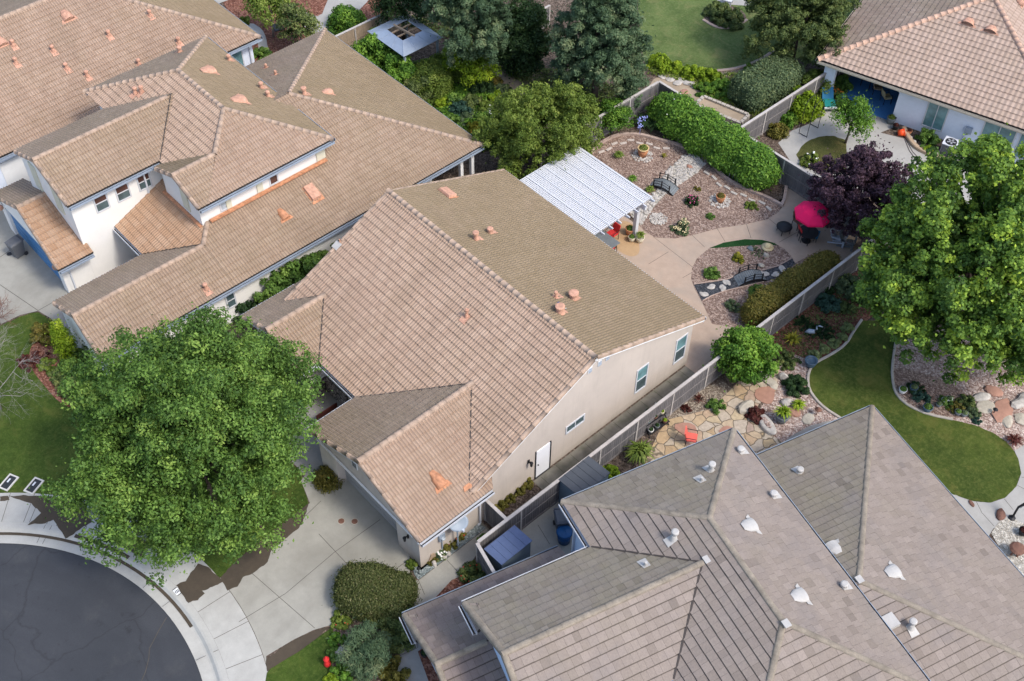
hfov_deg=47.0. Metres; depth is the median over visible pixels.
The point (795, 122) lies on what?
garden growth
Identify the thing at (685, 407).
shrub
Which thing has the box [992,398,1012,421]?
rock
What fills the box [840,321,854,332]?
ball shrub
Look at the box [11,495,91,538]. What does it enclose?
wet patch
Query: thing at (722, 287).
stepping stone
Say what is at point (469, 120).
grass clump
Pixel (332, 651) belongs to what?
shrub
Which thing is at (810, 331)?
heron ornament
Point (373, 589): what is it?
hedge
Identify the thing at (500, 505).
shrub
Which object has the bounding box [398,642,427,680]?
path
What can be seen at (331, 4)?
path
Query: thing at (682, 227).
flower
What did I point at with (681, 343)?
window
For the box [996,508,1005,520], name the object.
rock
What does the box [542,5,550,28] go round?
fence
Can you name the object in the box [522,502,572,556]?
patio
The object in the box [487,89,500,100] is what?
garden plant
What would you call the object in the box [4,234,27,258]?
wheelie bin
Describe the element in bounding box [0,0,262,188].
house
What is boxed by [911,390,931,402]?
garden plant
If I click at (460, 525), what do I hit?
satellite dish
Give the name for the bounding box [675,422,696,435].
stone slab
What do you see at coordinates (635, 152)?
pebbles
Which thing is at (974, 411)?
garden plant
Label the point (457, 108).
garden plant
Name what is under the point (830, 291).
shrub
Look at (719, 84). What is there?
shrub
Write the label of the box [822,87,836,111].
sun lounger
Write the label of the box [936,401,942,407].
plant pot
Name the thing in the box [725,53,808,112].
hedge
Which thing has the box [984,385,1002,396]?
rock
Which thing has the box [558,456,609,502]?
storage shed
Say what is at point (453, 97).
garden plant
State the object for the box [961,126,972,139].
disconnect box
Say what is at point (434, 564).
rock
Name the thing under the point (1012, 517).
parasol
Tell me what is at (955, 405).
garden plant
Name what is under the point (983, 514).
path
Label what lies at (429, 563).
shrub
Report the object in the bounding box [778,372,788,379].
rock
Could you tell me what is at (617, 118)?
standard shrub
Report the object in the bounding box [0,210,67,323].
driveway
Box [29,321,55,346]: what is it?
shrub
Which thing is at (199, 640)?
kerb
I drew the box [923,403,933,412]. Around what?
plant pot
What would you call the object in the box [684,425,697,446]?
patio chair
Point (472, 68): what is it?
maple tree
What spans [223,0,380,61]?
mulch bed
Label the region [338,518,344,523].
cleanout cap
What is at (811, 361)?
urn
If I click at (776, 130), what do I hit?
shrub
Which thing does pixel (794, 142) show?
patio
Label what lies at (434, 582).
path
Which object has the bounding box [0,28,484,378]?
house
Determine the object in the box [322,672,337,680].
shrub
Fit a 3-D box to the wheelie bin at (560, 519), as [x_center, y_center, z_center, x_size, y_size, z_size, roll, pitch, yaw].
[2.191,7.989,52.088,0.660,1.087,0.860,-7,49,-7]
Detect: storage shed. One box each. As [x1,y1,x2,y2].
[484,525,531,570]
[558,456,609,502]
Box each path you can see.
[52,310,79,350]
[248,23,270,54]
[296,0,367,31]
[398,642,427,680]
[413,529,488,606]
[694,259,794,299]
[784,420,833,441]
[952,445,1023,535]
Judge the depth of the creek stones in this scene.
68.27 m
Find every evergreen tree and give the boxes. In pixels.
[367,0,433,39]
[496,0,552,82]
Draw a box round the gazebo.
[367,14,442,60]
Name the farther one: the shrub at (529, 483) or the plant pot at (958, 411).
the plant pot at (958, 411)
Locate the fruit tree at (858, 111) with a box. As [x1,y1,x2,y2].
[823,90,878,143]
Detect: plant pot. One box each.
[420,649,426,657]
[625,225,632,234]
[628,234,635,241]
[635,231,646,242]
[773,405,791,424]
[887,114,896,124]
[893,123,899,129]
[899,386,907,393]
[910,384,918,390]
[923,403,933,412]
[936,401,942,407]
[955,408,961,415]
[961,410,968,416]
[1019,526,1023,535]
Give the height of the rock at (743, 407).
0.445 m
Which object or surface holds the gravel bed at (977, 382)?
on the ground at (484, 160)
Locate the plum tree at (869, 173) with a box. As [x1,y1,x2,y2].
[798,135,914,243]
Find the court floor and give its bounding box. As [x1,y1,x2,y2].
[289,391,340,476]
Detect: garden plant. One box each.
[434,96,451,109]
[440,109,450,114]
[446,92,463,102]
[446,113,462,125]
[447,100,473,115]
[459,111,474,127]
[462,92,482,111]
[467,76,494,97]
[467,121,481,132]
[474,110,487,123]
[477,99,497,116]
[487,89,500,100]
[488,72,503,84]
[494,83,512,93]
[906,381,925,395]
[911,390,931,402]
[938,395,953,409]
[946,401,964,413]
[955,394,975,408]
[966,406,981,418]
[971,416,982,424]
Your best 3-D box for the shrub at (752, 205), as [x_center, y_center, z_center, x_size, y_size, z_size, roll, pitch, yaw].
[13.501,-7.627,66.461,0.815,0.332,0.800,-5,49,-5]
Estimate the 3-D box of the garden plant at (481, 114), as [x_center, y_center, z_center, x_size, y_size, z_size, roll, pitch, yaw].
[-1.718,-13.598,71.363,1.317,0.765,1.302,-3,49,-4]
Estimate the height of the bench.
0.850 m
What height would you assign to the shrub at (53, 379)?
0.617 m
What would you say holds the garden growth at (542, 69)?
on the ground at (484, 160)
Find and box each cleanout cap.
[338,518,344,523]
[351,518,357,524]
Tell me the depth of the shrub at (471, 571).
50.60 m
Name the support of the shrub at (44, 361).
on the planting bed at (42, 376)
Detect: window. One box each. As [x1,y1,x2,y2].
[93,193,110,213]
[114,183,131,202]
[136,172,152,191]
[219,202,226,211]
[225,292,237,309]
[231,51,244,65]
[269,174,278,185]
[565,413,584,434]
[634,362,648,393]
[673,333,687,364]
[921,102,949,131]
[980,121,1017,146]
[1013,134,1023,159]
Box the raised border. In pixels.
[901,126,944,156]
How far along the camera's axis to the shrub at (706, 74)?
73.91 m
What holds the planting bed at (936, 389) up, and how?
on the gravel bed at (977, 382)
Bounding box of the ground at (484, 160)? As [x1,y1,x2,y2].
[0,0,1020,678]
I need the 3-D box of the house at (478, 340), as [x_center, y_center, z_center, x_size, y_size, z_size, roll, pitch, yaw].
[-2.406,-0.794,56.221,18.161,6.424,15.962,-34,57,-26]
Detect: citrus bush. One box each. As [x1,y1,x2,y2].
[786,85,825,123]
[802,68,835,98]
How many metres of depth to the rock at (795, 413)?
56.71 m
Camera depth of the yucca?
59.63 m
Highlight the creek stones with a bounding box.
[629,154,705,224]
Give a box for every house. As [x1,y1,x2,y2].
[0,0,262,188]
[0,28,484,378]
[240,168,706,566]
[399,405,1023,680]
[815,0,1023,163]
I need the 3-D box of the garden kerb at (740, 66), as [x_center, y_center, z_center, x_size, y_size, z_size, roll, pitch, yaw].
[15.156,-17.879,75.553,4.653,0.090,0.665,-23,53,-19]
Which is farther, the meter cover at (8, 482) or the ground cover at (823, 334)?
the ground cover at (823, 334)
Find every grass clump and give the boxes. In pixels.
[463,117,476,126]
[613,150,623,157]
[629,175,638,181]
[645,186,654,191]
[791,398,806,410]
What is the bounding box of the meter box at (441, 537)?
[438,532,445,549]
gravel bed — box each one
[667,382,731,419]
[761,355,837,441]
[894,327,1023,450]
[991,518,1023,574]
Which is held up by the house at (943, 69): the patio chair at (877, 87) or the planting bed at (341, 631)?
the patio chair at (877, 87)
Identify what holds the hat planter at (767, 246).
on the mulch bed at (718, 312)
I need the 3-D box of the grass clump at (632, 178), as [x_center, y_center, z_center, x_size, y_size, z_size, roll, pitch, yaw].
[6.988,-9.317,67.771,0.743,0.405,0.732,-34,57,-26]
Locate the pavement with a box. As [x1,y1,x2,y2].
[718,0,746,4]
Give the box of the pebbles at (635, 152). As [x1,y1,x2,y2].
[631,149,652,162]
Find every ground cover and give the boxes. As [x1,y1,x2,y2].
[793,314,819,335]
[812,319,835,339]
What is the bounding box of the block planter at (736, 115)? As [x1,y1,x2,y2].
[697,95,749,125]
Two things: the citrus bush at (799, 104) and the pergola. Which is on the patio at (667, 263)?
the pergola
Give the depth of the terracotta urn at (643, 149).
68.90 m
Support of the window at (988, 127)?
in the house at (943, 69)
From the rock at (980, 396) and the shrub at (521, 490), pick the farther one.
the rock at (980, 396)
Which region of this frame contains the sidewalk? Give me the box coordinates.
[0,493,267,680]
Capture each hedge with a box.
[321,556,422,622]
[645,91,783,191]
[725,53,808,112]
[738,250,842,326]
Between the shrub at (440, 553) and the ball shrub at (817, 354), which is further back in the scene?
the ball shrub at (817, 354)
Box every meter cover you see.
[0,473,18,490]
[23,477,43,494]
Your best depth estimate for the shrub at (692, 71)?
74.17 m
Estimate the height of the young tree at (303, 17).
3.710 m
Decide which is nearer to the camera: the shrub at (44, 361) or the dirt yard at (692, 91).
the shrub at (44, 361)
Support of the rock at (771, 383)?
on the gravel bed at (792, 425)
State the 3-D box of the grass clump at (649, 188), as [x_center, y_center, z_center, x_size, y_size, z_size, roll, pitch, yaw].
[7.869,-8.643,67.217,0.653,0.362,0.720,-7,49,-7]
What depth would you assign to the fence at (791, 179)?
66.86 m
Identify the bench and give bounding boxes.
[316,402,336,419]
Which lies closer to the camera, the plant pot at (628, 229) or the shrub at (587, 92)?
the plant pot at (628, 229)
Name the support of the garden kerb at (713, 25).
on the lawn at (684, 33)
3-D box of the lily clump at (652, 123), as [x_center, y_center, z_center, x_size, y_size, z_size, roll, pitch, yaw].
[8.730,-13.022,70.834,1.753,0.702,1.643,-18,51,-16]
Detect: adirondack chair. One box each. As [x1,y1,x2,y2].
[827,228,847,247]
[836,229,857,251]
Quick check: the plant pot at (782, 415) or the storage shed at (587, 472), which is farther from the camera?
the plant pot at (782, 415)
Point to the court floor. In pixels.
(313, 456)
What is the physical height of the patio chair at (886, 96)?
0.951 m
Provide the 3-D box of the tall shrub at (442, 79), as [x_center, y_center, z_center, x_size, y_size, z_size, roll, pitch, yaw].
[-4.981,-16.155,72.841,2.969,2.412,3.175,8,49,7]
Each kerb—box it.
[0,522,228,680]
[592,132,780,205]
[702,19,747,28]
[717,50,774,71]
[780,185,787,206]
[806,319,862,417]
[891,342,952,419]
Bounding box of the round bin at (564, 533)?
[556,525,572,545]
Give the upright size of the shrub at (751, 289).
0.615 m
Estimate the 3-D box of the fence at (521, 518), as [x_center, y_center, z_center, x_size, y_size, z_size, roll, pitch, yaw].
[9.428,1.768,57.167,29.390,1.788,0.150,-34,57,-26]
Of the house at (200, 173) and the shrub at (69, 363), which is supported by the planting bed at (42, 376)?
the shrub at (69, 363)
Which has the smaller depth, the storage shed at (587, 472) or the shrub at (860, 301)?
the storage shed at (587, 472)
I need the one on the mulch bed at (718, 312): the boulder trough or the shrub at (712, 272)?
the shrub at (712, 272)
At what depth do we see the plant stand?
55.80 m
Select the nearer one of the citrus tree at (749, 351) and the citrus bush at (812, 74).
the citrus tree at (749, 351)
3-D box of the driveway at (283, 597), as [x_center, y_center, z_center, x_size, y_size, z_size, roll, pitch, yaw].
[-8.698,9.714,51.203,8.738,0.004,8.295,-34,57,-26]
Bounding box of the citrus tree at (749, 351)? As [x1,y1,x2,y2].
[702,320,788,391]
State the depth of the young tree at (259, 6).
74.58 m
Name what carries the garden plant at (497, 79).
on the dirt yard at (514, 81)
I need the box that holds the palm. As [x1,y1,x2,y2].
[622,440,655,465]
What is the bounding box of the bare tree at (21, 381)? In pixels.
[0,311,51,424]
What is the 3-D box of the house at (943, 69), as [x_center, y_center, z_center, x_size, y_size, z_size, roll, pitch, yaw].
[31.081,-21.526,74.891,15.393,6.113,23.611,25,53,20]
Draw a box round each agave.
[691,392,707,404]
[1006,432,1023,446]
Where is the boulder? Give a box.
[335,645,346,654]
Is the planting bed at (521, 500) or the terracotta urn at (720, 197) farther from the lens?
the terracotta urn at (720, 197)
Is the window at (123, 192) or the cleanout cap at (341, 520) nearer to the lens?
the cleanout cap at (341, 520)
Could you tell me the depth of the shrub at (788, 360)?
58.74 m
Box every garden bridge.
[649,172,679,195]
[733,263,766,286]
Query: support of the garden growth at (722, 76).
on the ground at (484, 160)
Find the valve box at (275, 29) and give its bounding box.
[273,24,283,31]
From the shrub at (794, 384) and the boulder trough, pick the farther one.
the shrub at (794, 384)
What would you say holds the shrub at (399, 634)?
on the planting bed at (341, 631)
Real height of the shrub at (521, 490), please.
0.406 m
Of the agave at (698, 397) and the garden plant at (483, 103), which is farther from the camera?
the garden plant at (483, 103)
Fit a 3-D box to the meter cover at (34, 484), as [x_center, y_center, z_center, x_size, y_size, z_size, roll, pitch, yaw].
[-21.846,6.638,53.751,0.520,0.050,0.840,18,51,15]
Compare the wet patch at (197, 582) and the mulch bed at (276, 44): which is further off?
the mulch bed at (276, 44)
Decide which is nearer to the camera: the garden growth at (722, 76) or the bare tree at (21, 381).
the bare tree at (21, 381)
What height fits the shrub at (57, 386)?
0.900 m
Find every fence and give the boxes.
[335,4,403,49]
[475,542,495,575]
[477,237,885,553]
[539,81,658,167]
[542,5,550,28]
[658,81,887,243]
[741,71,851,138]
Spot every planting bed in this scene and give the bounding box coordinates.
[29,341,70,406]
[218,322,260,361]
[331,616,403,680]
[481,483,541,529]
[703,5,745,26]
[721,69,742,77]
[881,125,943,150]
[894,368,969,417]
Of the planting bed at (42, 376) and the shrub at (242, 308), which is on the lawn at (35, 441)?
the planting bed at (42, 376)
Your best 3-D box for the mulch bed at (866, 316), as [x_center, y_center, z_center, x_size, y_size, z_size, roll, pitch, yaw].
[16.907,-1.560,61.324,10.780,0.001,3.464,-34,57,-26]
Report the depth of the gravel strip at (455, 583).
50.54 m
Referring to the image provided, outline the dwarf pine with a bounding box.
[331,613,402,680]
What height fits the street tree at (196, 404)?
12.375 m
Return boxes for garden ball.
[898,128,904,135]
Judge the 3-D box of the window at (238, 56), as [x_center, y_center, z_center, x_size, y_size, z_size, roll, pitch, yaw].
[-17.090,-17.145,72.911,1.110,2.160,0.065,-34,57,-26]
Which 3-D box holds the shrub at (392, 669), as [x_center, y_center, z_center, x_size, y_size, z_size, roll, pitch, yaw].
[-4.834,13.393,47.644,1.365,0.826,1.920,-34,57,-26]
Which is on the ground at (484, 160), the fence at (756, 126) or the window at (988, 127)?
the fence at (756, 126)
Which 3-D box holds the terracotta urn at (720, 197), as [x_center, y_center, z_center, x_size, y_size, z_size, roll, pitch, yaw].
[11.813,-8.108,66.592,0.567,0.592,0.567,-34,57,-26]
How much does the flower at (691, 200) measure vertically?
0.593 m
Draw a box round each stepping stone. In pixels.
[699,292,708,296]
[707,284,714,288]
[719,284,725,290]
[722,280,730,284]
[771,271,778,276]
[779,265,785,271]
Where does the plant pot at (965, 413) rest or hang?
on the planting bed at (936, 389)
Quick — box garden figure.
[323,656,330,667]
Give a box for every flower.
[669,217,689,235]
[685,194,699,207]
[833,86,842,100]
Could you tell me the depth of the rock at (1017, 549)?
51.30 m
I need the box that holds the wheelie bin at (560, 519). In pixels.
[553,507,569,529]
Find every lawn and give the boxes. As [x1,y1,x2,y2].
[0,312,307,576]
[266,628,332,680]
[638,0,853,68]
[796,136,846,169]
[809,320,1020,502]
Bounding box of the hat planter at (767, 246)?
[761,243,773,250]
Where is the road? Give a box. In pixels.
[0,543,201,680]
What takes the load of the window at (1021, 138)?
in the house at (943, 69)
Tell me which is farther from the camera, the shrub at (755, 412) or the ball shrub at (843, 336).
the ball shrub at (843, 336)
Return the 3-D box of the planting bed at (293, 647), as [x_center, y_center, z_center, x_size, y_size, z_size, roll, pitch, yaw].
[-8.902,12.616,48.655,3.092,0.001,0.602,-29,55,-24]
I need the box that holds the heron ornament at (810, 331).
[805,325,821,338]
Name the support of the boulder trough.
on the flagstone patio at (670, 438)
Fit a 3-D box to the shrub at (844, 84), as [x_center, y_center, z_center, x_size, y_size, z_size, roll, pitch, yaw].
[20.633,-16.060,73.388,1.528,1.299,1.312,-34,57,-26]
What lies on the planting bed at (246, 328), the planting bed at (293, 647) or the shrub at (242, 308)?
the shrub at (242, 308)
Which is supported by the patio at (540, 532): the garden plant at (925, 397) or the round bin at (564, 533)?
the round bin at (564, 533)
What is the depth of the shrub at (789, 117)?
71.16 m
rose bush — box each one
[799,151,818,166]
[914,127,940,145]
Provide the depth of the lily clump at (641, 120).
70.78 m
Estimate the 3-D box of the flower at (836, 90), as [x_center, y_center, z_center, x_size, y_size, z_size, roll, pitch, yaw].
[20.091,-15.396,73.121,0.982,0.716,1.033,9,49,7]
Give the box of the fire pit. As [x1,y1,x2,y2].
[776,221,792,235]
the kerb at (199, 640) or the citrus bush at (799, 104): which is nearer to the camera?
the kerb at (199, 640)
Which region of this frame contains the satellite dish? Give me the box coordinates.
[449,515,467,546]
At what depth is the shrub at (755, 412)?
56.42 m
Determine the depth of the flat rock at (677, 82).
73.95 m
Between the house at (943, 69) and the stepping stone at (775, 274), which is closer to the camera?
the stepping stone at (775, 274)
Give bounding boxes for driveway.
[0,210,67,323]
[230,473,409,667]
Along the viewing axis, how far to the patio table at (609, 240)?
63.67 m
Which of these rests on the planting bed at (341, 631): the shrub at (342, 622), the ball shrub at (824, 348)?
the shrub at (342, 622)
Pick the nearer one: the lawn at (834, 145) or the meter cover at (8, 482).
the meter cover at (8, 482)
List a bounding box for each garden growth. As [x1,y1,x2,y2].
[408,14,640,117]
[412,57,500,151]
[647,66,772,117]
[773,280,869,359]
[778,102,821,138]
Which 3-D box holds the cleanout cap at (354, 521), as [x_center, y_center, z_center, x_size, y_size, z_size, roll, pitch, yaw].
[-7.042,8.091,52.625,0.325,0.022,0.330,-34,57,-26]
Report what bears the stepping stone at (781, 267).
on the gravel path at (701, 287)
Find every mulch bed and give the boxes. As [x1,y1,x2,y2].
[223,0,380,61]
[592,136,780,237]
[691,245,813,326]
[771,270,880,359]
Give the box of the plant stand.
[646,412,669,437]
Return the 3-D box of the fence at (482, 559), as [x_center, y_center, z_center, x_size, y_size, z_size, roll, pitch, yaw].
[-0.912,10.005,49.859,0.150,1.788,2.533,-21,52,-18]
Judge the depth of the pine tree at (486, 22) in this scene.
69.53 m
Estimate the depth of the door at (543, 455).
53.64 m
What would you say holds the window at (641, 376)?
in the house at (478, 340)
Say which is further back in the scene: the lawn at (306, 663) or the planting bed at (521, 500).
the planting bed at (521, 500)
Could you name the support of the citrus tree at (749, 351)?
on the ground at (484, 160)
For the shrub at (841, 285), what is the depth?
61.93 m
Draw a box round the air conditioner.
[939,136,958,157]
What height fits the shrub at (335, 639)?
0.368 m
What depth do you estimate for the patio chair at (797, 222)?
65.05 m
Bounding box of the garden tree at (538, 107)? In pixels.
[471,73,606,188]
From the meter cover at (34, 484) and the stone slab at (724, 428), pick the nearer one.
the meter cover at (34, 484)
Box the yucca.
[784,330,803,344]
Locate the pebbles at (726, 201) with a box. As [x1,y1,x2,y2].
[709,194,730,208]
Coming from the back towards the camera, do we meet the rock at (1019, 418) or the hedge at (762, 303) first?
the hedge at (762, 303)
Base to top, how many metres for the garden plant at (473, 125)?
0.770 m
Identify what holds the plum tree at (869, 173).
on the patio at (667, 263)
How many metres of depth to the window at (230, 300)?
59.47 m
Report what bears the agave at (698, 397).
on the gravel bed at (714, 391)
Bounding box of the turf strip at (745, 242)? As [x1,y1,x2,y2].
[711,239,776,247]
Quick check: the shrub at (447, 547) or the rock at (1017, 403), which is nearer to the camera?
the shrub at (447, 547)
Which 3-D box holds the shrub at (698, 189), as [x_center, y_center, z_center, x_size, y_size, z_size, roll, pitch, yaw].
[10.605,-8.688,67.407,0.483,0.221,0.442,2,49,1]
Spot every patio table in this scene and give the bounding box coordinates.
[595,230,619,250]
[798,225,818,245]
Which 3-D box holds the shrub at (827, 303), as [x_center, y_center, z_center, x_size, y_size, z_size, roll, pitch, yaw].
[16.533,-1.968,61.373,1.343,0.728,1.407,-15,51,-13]
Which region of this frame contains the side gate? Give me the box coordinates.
[484,499,506,527]
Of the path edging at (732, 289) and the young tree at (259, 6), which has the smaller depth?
the path edging at (732, 289)
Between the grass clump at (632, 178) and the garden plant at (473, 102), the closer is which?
the grass clump at (632, 178)
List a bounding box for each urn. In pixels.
[638,144,648,157]
[716,192,725,202]
[805,355,817,367]
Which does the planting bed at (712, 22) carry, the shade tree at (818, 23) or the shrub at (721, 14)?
the shrub at (721, 14)
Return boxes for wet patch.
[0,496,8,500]
[0,532,192,627]
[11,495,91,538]
[74,534,129,558]
[102,528,148,555]
[176,564,221,602]
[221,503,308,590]
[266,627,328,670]
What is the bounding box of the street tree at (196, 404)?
[27,301,332,590]
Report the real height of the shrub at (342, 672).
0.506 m
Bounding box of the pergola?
[520,146,654,235]
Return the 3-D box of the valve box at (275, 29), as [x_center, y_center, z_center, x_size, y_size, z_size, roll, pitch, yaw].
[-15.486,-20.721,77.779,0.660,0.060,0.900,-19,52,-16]
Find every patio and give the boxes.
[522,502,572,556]
[548,186,868,372]
[645,370,781,462]
[779,109,1017,203]
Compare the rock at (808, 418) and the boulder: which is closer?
the boulder
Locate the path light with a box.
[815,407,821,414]
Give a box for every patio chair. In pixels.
[605,221,620,238]
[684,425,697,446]
[791,211,801,230]
[872,83,881,95]
[880,88,892,104]
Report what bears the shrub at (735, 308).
on the mulch bed at (718, 312)
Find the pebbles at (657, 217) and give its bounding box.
[649,212,667,224]
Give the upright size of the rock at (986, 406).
0.186 m
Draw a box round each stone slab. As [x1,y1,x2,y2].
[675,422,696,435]
[719,426,731,431]
[754,386,774,403]
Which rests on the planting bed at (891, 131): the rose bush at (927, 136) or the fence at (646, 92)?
the rose bush at (927, 136)
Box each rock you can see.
[431,560,436,567]
[666,77,674,81]
[673,80,681,85]
[738,400,753,414]
[763,377,777,389]
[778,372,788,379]
[781,398,792,406]
[789,407,800,416]
[802,412,814,424]
[973,392,990,400]
[976,400,994,413]
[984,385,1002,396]
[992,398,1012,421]
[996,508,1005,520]
[1002,415,1012,427]
[1009,542,1023,556]
[1011,392,1023,408]
[1014,413,1023,424]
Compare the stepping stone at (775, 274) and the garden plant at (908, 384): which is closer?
the garden plant at (908, 384)
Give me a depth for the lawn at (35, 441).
55.68 m
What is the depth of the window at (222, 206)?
59.55 m
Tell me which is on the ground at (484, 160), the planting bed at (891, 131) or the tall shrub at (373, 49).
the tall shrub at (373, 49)
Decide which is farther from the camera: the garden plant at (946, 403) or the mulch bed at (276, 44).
the mulch bed at (276, 44)
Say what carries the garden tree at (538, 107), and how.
on the ground at (484, 160)
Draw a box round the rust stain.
[614,221,639,255]
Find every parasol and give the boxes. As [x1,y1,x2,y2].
[794,201,829,243]
[1008,503,1023,520]
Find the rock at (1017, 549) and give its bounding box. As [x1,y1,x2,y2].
[1009,542,1023,556]
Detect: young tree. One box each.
[240,0,294,36]
[273,0,322,43]
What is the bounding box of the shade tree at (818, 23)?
[738,0,861,67]
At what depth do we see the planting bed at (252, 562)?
51.28 m
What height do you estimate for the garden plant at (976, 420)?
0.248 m
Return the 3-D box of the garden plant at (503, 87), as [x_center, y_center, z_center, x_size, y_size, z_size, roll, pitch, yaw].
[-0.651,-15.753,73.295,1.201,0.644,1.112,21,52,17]
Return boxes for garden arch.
[799,95,824,136]
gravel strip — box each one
[413,524,484,579]
[418,649,438,680]
[435,577,467,597]
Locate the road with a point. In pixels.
(66, 616)
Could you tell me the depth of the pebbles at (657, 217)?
65.75 m
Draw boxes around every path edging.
[694,258,791,283]
[702,281,763,300]
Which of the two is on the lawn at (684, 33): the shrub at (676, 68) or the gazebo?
the shrub at (676, 68)
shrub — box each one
[0,289,22,329]
[15,350,48,372]
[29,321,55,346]
[36,357,55,374]
[47,367,66,385]
[53,354,83,379]
[56,374,84,404]
[71,348,88,362]
[71,360,97,378]
[231,300,259,327]
[239,16,249,24]
[251,249,328,308]
[253,46,272,60]
[310,465,344,494]
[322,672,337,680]
[325,647,338,662]
[326,3,366,34]
[327,631,347,647]
[329,661,353,680]
[330,610,352,629]
[350,26,396,67]
[351,665,368,680]
[368,615,415,653]
[373,655,411,680]
[380,52,417,86]
[403,76,435,101]
[405,558,417,569]
[410,58,454,103]
[427,557,438,565]
[429,52,465,82]
[435,549,446,561]
[443,532,466,551]
[456,560,485,583]
[495,500,509,511]
[504,493,516,504]
[515,485,525,496]
[523,477,533,489]
[578,88,600,117]
[595,93,635,135]
[602,464,620,478]
[646,52,671,74]
[668,60,683,74]
[679,64,700,80]
[680,404,692,412]
[692,81,719,98]
[693,186,700,191]
[697,67,721,84]
[702,0,744,30]
[703,266,720,279]
[705,213,714,219]
[705,398,726,414]
[710,77,730,100]
[724,298,740,312]
[732,251,744,263]
[743,62,752,69]
[744,201,758,210]
[744,405,765,424]
[747,284,761,294]
[751,245,763,258]
[766,122,789,139]
[773,349,801,370]
[780,111,798,129]
[780,374,809,398]
[808,349,821,359]
[814,292,841,313]
[819,343,830,353]
[824,286,834,294]
[827,338,839,348]
[834,73,853,92]
[834,273,859,299]
[836,332,847,343]
[838,300,856,314]
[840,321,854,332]
[851,286,868,307]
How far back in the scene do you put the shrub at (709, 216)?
65.78 m
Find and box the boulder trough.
[759,414,776,435]
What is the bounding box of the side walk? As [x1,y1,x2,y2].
[481,366,694,530]
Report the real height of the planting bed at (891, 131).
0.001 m
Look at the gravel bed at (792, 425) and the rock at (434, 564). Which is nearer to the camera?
the rock at (434, 564)
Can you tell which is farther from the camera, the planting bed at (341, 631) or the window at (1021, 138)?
the window at (1021, 138)
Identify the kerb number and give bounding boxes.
[172,587,180,595]
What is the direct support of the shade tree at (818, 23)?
on the ground at (484, 160)
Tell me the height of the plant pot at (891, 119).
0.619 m
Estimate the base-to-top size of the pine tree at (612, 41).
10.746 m
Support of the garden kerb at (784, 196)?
on the patio at (667, 263)
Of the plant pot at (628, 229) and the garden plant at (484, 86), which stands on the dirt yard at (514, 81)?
the garden plant at (484, 86)
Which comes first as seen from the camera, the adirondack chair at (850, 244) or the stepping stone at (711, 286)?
the stepping stone at (711, 286)
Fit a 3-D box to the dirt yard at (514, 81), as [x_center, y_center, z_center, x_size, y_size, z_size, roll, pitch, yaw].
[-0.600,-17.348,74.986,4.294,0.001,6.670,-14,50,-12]
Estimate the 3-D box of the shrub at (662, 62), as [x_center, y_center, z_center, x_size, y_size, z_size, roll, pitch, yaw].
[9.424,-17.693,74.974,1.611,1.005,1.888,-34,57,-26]
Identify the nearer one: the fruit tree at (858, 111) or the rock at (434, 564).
the rock at (434, 564)
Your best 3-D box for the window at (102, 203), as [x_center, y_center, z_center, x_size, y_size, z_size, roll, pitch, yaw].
[-20.825,-7.019,59.654,0.777,1.113,0.065,-34,57,-26]
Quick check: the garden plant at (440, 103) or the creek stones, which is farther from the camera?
the garden plant at (440, 103)
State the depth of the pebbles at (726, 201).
66.68 m
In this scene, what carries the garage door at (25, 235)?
in the house at (200, 173)
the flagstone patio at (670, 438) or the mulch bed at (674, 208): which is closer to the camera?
the flagstone patio at (670, 438)
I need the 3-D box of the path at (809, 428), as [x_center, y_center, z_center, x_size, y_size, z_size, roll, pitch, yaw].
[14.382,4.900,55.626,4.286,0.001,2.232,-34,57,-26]
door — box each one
[10,213,61,280]
[345,470,396,529]
[534,441,551,478]
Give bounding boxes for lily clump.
[632,112,650,133]
[646,119,661,130]
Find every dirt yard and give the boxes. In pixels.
[488,55,542,96]
[649,74,740,109]
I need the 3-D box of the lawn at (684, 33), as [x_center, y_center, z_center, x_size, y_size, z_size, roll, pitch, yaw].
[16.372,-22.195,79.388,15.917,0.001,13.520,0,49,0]
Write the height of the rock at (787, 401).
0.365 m
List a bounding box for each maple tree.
[435,44,501,89]
[842,122,1023,387]
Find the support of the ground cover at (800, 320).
on the mulch bed at (866, 316)
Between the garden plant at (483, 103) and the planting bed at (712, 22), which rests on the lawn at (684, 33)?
the planting bed at (712, 22)
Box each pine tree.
[418,0,521,76]
[539,0,657,115]
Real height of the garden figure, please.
0.720 m
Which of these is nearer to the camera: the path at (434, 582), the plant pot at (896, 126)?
the path at (434, 582)
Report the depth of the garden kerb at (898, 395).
57.50 m
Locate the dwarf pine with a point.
(371, 647)

